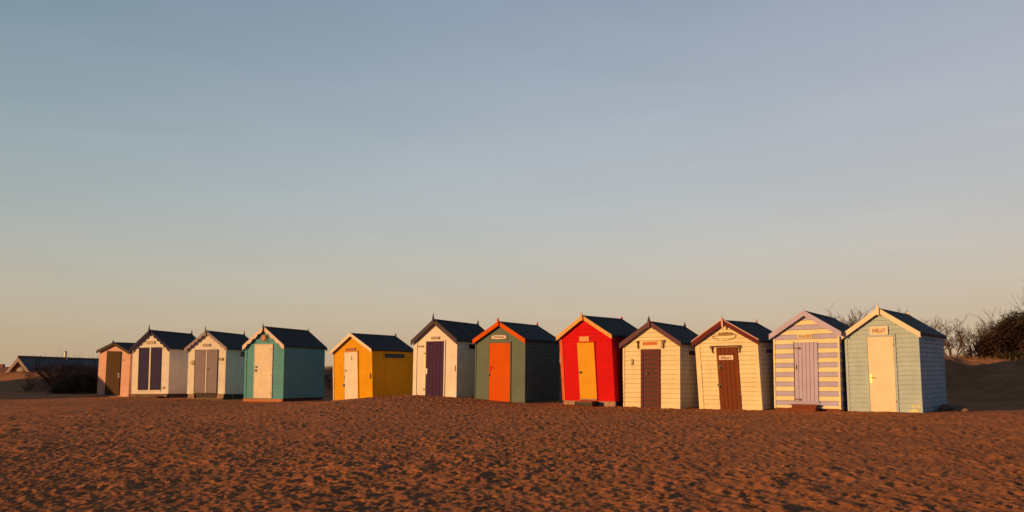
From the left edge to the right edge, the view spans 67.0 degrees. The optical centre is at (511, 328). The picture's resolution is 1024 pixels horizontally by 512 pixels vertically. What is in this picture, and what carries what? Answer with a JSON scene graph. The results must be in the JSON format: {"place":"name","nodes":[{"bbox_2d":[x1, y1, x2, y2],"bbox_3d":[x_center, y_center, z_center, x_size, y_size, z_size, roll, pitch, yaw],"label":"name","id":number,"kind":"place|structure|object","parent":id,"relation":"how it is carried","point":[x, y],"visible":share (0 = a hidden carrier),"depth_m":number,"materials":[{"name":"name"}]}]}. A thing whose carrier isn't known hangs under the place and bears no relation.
{"place":"outdoors","nodes":[
{"label":"outdoors","id":0,"kind":"place"},
{"bbox_2d":[0,356,1023,511],"bbox_3d":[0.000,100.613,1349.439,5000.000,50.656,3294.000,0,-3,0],"label":"beach sand","id":1,"kind":"structure","parent":0,"point":[91,453],"depth_m":13.19,"materials":[{"name":"brown sand"}]},
{"bbox_2d":[0,364,8,369],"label":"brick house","id":2,"kind":"structure","parent":1,"relation":"on","point":[2,367],"depth_m":86.70,"materials":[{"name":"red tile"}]},
{"bbox_2d":[22,382,33,390],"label":"bare shrub","id":3,"kind":"object","parent":1,"relation":"on","point":[30,386],"visible":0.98,"depth_m":46.79,"materials":[{"name":"brown plant"}]},
{"bbox_2d":[19,346,76,387],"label":"brown thicket","id":4,"kind":"object","parent":1,"relation":"on","point":[45,372],"visible":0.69,"depth_m":47.73,"materials":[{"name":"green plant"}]},
{"bbox_2d":[6,351,98,371],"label":"bungalow","id":5,"kind":"object","parent":1,"relation":"on","point":[17,364],"visible":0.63,"depth_m":62.71,"materials":[{"name":"grey brick"}]},
{"bbox_2d":[46,356,92,384],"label":"brown thicket","id":6,"kind":"object","parent":1,"relation":"on","point":[68,369],"visible":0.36,"depth_m":47.23,"materials":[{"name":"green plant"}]},
{"bbox_2d":[47,364,97,393],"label":"evergreen bush","id":7,"kind":"object","parent":1,"relation":"on","point":[85,383],"visible":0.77,"depth_m":41.08,"materials":[{"name":"green plant"}]},
{"bbox_2d":[68,355,98,376],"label":"brown thicket","id":8,"kind":"object","parent":1,"relation":"on","point":[95,370],"visible":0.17,"depth_m":46.22,"materials":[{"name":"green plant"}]},
{"bbox_2d":[93,340,134,396],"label":"beach hut","id":9,"kind":"object","parent":1,"relation":"on","point":[115,371],"visible":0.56,"depth_m":36.93,"materials":[{"name":"paint"}]},
{"bbox_2d":[105,351,120,395],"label":"door","id":10,"kind":"structure","parent":9,"relation":"in","point":[113,358],"depth_m":36.95,"materials":[{"name":"brown paint"}]},
{"bbox_2d":[130,396,161,397],"bbox_3d":[-16.585,3.201,35.038,1.500,0.269,0.310,-1,-4,19],"label":"wooden step","id":11,"kind":"object","parent":1,"relation":"on","point":[145,396],"visible":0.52,"depth_m":34.88,"materials":[{"name":"brown wood"}]},
{"bbox_2d":[129,324,195,397],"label":"beach hut","id":12,"kind":"object","parent":1,"relation":"on","point":[159,363],"visible":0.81,"depth_m":35.37,"materials":[{"name":"white paint"}]},
{"bbox_2d":[138,348,148,389],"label":"door","id":13,"kind":"structure","parent":12,"relation":"in","point":[143,352],"depth_m":35.39,"materials":[{"name":"blue paint"}]},
{"bbox_2d":[150,348,160,389],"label":"door","id":14,"kind":"structure","parent":12,"relation":"in","point":[155,352],"depth_m":35.16,"materials":[{"name":"blue paint"}]},
{"bbox_2d":[184,326,248,399],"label":"beach hut","id":15,"kind":"object","parent":1,"relation":"on","point":[216,362],"visible":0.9,"depth_m":33.59,"materials":[{"name":"white paint"}]},
{"bbox_2d":[194,350,205,392],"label":"door","id":16,"kind":"structure","parent":15,"relation":"in","point":[199,379],"depth_m":33.59,"materials":[{"name":"paint"}]},
{"bbox_2d":[206,350,217,392],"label":"door","id":17,"kind":"structure","parent":15,"relation":"in","point":[211,383],"depth_m":33.40,"materials":[{"name":"paint"}]},
{"bbox_2d":[242,325,326,401],"bbox_3d":[-9.570,1.636,32.679,2.118,3.589,2.968,-1,-4,23],"label":"beach hut","id":18,"kind":"object","parent":1,"relation":"on","point":[284,364],"visible":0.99,"depth_m":31.67,"materials":[{"name":"teal paint"}]},
{"bbox_2d":[254,345,271,397],"bbox_3d":[-10.134,1.739,31.444,0.872,2.162,0.079,-1,-4,23],"label":"door","id":19,"kind":"structure","parent":18,"relation":"in","point":[263,353],"depth_m":31.45,"materials":[{"name":"beige paint"}]},
{"bbox_2d":[324,372,332,386],"bbox_3d":[-8.835,2.460,36.841,0.712,0.898,0.915,3,-5,-43],"label":"bare shrub","id":20,"kind":"object","parent":1,"relation":"on","point":[329,383],"visible":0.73,"depth_m":36.77,"materials":[{"name":"brown plant"}]},
{"bbox_2d":[330,333,412,399],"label":"beach hut","id":21,"kind":"object","parent":1,"relation":"on","point":[369,365],"visible":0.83,"depth_m":29.50,"materials":[{"name":"yellow paint"}]},
{"bbox_2d":[342,352,357,398],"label":"door","id":22,"kind":"structure","parent":21,"relation":"in","point":[350,358],"depth_m":29.31,"materials":[{"name":"white paint"}]},
{"bbox_2d":[384,352,404,358],"bbox_3d":[-4.549,1.068,29.983,0.016,0.250,1.300,-4,-5,30],"label":"side window","id":23,"kind":"structure","parent":21,"relation":"in","point":[387,355],"depth_m":29.95,"materials":[{"name":"black glass"}]},
{"bbox_2d":[411,313,484,396],"bbox_3d":[-2.064,1.147,28.417,2.079,3.225,2.833,-2,-5,33],"label":"beach hut","id":24,"kind":"object","parent":1,"relation":"on","point":[444,358],"visible":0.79,"depth_m":27.39,"materials":[{"name":"white paint"}]},
{"bbox_2d":[423,341,443,395],"bbox_3d":[-2.794,1.511,27.361,0.902,2.126,0.090,-2,-5,33],"label":"door","id":25,"kind":"structure","parent":24,"relation":"in","point":[434,353],"depth_m":27.34,"materials":[{"name":"paint"}]},
{"bbox_2d":[468,343,474,349],"bbox_3d":[-1.305,0.663,27.810,0.016,0.230,0.896,-2,-5,33],"label":"side window","id":26,"kind":"structure","parent":24,"relation":"in","point":[471,346],"depth_m":27.57,"materials":[{"name":"black glass"}]},
{"bbox_2d":[472,318,559,402],"bbox_3d":[0.215,1.240,26.948,2.080,3.125,2.771,-1,-3,31],"label":"beach hut","id":27,"kind":"object","parent":1,"relation":"on","point":[517,362],"visible":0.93,"depth_m":26.04,"materials":[{"name":"green paint"}]},
{"bbox_2d":[487,343,509,401],"bbox_3d":[-0.459,1.480,25.893,0.900,1.992,0.090,-1,-3,31],"label":"door","id":28,"kind":"structure","parent":27,"relation":"in","point":[499,353],"depth_m":25.89,"materials":[{"name":"orange paint"}]},
{"bbox_2d":[574,401,596,406],"bbox_3d":[2.282,2.426,23.978,0.620,0.342,0.300,-2,-4,35],"label":"wooden step","id":29,"kind":"object","parent":1,"relation":"on","point":[584,403],"visible":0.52,"depth_m":23.86,"materials":[{"name":"brown wood"}]},
{"bbox_2d":[556,313,637,406],"bbox_3d":[3.026,1.162,25.276,2.033,3.236,2.799,-3,-3,35],"label":"beach hut","id":30,"kind":"object","parent":1,"relation":"on","point":[591,356],"visible":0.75,"depth_m":24.22,"materials":[{"name":"red paint"}]},
{"bbox_2d":[577,342,596,398],"bbox_3d":[2.337,1.316,24.201,0.679,1.757,0.079,-3,-3,35],"label":"door","id":31,"kind":"structure","parent":30,"relation":"in","point":[586,357],"depth_m":24.20,"materials":[{"name":"orange paint"}]},
{"bbox_2d":[619,316,698,408],"bbox_3d":[4.875,1.210,24.219,2.044,3.045,2.704,-2,-5,37],"label":"beach hut","id":32,"kind":"object","parent":1,"relation":"on","point":[659,366],"visible":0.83,"depth_m":23.27,"materials":[{"name":"beige paint"}]},
{"bbox_2d":[641,349,659,407],"bbox_3d":[4.154,1.536,23.249,0.629,1.842,0.077,-2,-5,37],"label":"door","id":33,"kind":"structure","parent":32,"relation":"in","point":[650,358],"depth_m":23.25,"materials":[{"name":"paint"}]},
{"bbox_2d":[688,349,695,356],"bbox_3d":[5.477,0.749,23.470,0.016,0.205,0.650,-2,-5,37],"label":"side window","id":34,"kind":"structure","parent":32,"relation":"in","point":[690,352],"depth_m":23.40,"materials":[{"name":"black glass"}]},
{"bbox_2d":[325,352,1023,394],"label":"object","id":35,"kind":"structure","parent":1,"relation":"on","point":[961,356],"depth_m":27.88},
{"bbox_2d":[691,316,774,409],"bbox_3d":[6.852,1.138,22.972,2.050,2.951,2.658,-3,-3,39],"label":"beach hut","id":36,"kind":"object","parent":1,"relation":"on","point":[735,364],"visible":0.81,"depth_m":22.03,"materials":[{"name":"beige paint"}]},
{"bbox_2d":[716,347,741,409],"bbox_3d":[6.169,1.463,22.008,0.718,1.852,0.064,-3,-3,39],"label":"door","id":37,"kind":"structure","parent":36,"relation":"in","point":[729,387],"depth_m":22.00,"materials":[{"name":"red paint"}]},
{"bbox_2d":[765,348,772,353],"bbox_3d":[7.373,0.645,22.140,0.024,0.180,0.584,-3,-3,39],"label":"side window","id":38,"kind":"structure","parent":36,"relation":"in","point":[768,350],"depth_m":22.12,"materials":[{"name":"black glass"}]},
{"bbox_2d":[788,404,819,411],"bbox_3d":[7.843,2.229,20.770,0.710,0.376,0.340,-3,-4,39],"label":"wooden step","id":39,"kind":"object","parent":1,"relation":"on","point":[805,407],"visible":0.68,"depth_m":20.71,"materials":[{"name":"orange paint"}]},
{"bbox_2d":[769,310,849,410],"bbox_3d":[8.714,1.149,21.882,1.937,3.143,2.528,-3,-6,39],"label":"beach hut","id":40,"kind":"object","parent":1,"relation":"on","point":[809,357],"visible":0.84,"depth_m":20.96,"materials":[{"name":"beige paint"}]},
{"bbox_2d":[794,342,818,401],"bbox_3d":[7.978,1.178,20.965,0.617,1.607,0.063,-3,-6,39],"label":"door","id":41,"kind":"structure","parent":40,"relation":"in","point":[805,353],"depth_m":20.96,"materials":[{"name":"purple paint"}]},
{"bbox_2d":[825,304,871,326],"bbox_3d":[14.670,0.179,33.126,2.795,2.622,2.273,-2,-4,25],"label":"bare shrub","id":42,"kind":"object","parent":1,"relation":"on","point":[849,324],"visible":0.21,"depth_m":33.07,"materials":[{"name":"brown plant"}]},
{"bbox_2d":[841,305,946,412],"bbox_3d":[10.439,0.979,21.033,1.920,3.062,3.128,-3,-4,40],"label":"beach hut","id":43,"kind":"object","parent":1,"relation":"on","point":[894,361],"visible":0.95,"depth_m":19.99,"materials":[{"name":"blue paint"}]},
{"bbox_2d":[867,336,896,411],"bbox_3d":[9.526,1.170,19.907,0.673,1.922,0.090,-3,-4,40],"label":"door","id":44,"kind":"structure","parent":43,"relation":"in","point":[881,362],"depth_m":19.92,"materials":[{"name":"beige paint"}]},
{"bbox_2d":[925,336,935,341],"bbox_3d":[11.022,0.287,20.368,0.018,0.125,1.070,-3,-4,40],"label":"side window","id":45,"kind":"structure","parent":43,"relation":"in","point":[930,339],"depth_m":20.36,"materials":[{"name":"blue paint"}]},
{"bbox_2d":[938,404,949,410],"bbox_3d":[11.369,2.100,20.309,0.304,0.254,0.458,-2,-4,33],"label":"rock","id":46,"kind":"object","parent":1,"relation":"on","point":[943,407],"visible":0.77,"depth_m":20.16,"materials":[{"name":"black stone"}]},
{"bbox_2d":[924,316,969,350],"bbox_3d":[17.532,0.443,32.017,2.015,2.050,2.039,0,-3,0],"label":"bare shrub","id":47,"kind":"object","parent":1,"relation":"on","point":[940,329],"visible":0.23,"depth_m":31.80,"materials":[{"name":"brown plant"}]},
{"bbox_2d":[943,331,969,356],"bbox_3d":[17.577,0.699,30.806,1.596,1.329,1.080,0,-3,0],"label":"bare shrub","id":48,"kind":"object","parent":1,"relation":"on","point":[948,345],"visible":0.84,"depth_m":30.82,"materials":[{"name":"brown plant"}]},
{"bbox_2d":[949,405,963,410],"bbox_3d":[11.561,2.099,20.217,0.307,0.206,0.494,2,-4,-25],"label":"rock","id":49,"kind":"object","parent":1,"relation":"on","point":[955,407],"visible":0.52,"depth_m":20.10,"materials":[{"name":"black stone"}]},
{"bbox_2d":[957,408,971,411],"bbox_3d":[11.653,2.107,19.909,0.334,0.123,0.222,-1,-4,21],"label":"rock","id":50,"kind":"object","parent":1,"relation":"on","point":[964,409],"visible":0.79,"depth_m":19.86,"materials":[{"name":"stone"}]},
{"bbox_2d":[953,314,984,354],"bbox_3d":[18.792,0.405,31.950,1.001,1.966,1.347,1,-4,-22],"label":"bare shrub","id":51,"kind":"object","parent":1,"relation":"on","point":[959,332],"visible":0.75,"depth_m":32.03,"materials":[{"name":"brown plant"}]},
{"bbox_2d":[964,320,1008,356],"bbox_3d":[19.328,0.546,31.394,1.923,1.771,1.156,-3,-4,39],"label":"bare shrub","id":52,"kind":"object","parent":1,"relation":"on","point":[982,335],"visible":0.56,"depth_m":31.47,"materials":[{"name":"brown plant"}]},
{"bbox_2d":[970,314,1004,337],"bbox_3d":[20.676,0.361,33.024,2.356,2.168,1.555,0,-3,0],"label":"bare shrub","id":53,"kind":"object","parent":1,"relation":"on","point":[983,326],"visible":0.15,"depth_m":33.19,"materials":[{"name":"brown plant"}]},
{"bbox_2d":[959,312,1023,358],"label":"evergreen bush","id":54,"kind":"object","parent":1,"relation":"on","point":[1003,336],"visible":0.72,"depth_m":30.75,"materials":[{"name":"green plant"}]},
{"bbox_2d":[969,281,1023,346],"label":"evergreen bush","id":55,"kind":"object","parent":1,"relation":"on","point":[1014,316],"visible":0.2,"depth_m":32.05,"materials":[{"name":"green plant"}]},
{"bbox_2d":[995,339,1023,359],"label":"evergreen bush","id":56,"kind":"object","parent":1,"relation":"on","point":[1019,354],"visible":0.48,"depth_m":27.13,"materials":[{"name":"green plant"}]},
{"bbox_2d":[0,0,1023,366],"label":"sky","id":57,"kind":"structure","parent":0,"point":[334,169],"materials":[{"name":"blue"}]}
]}

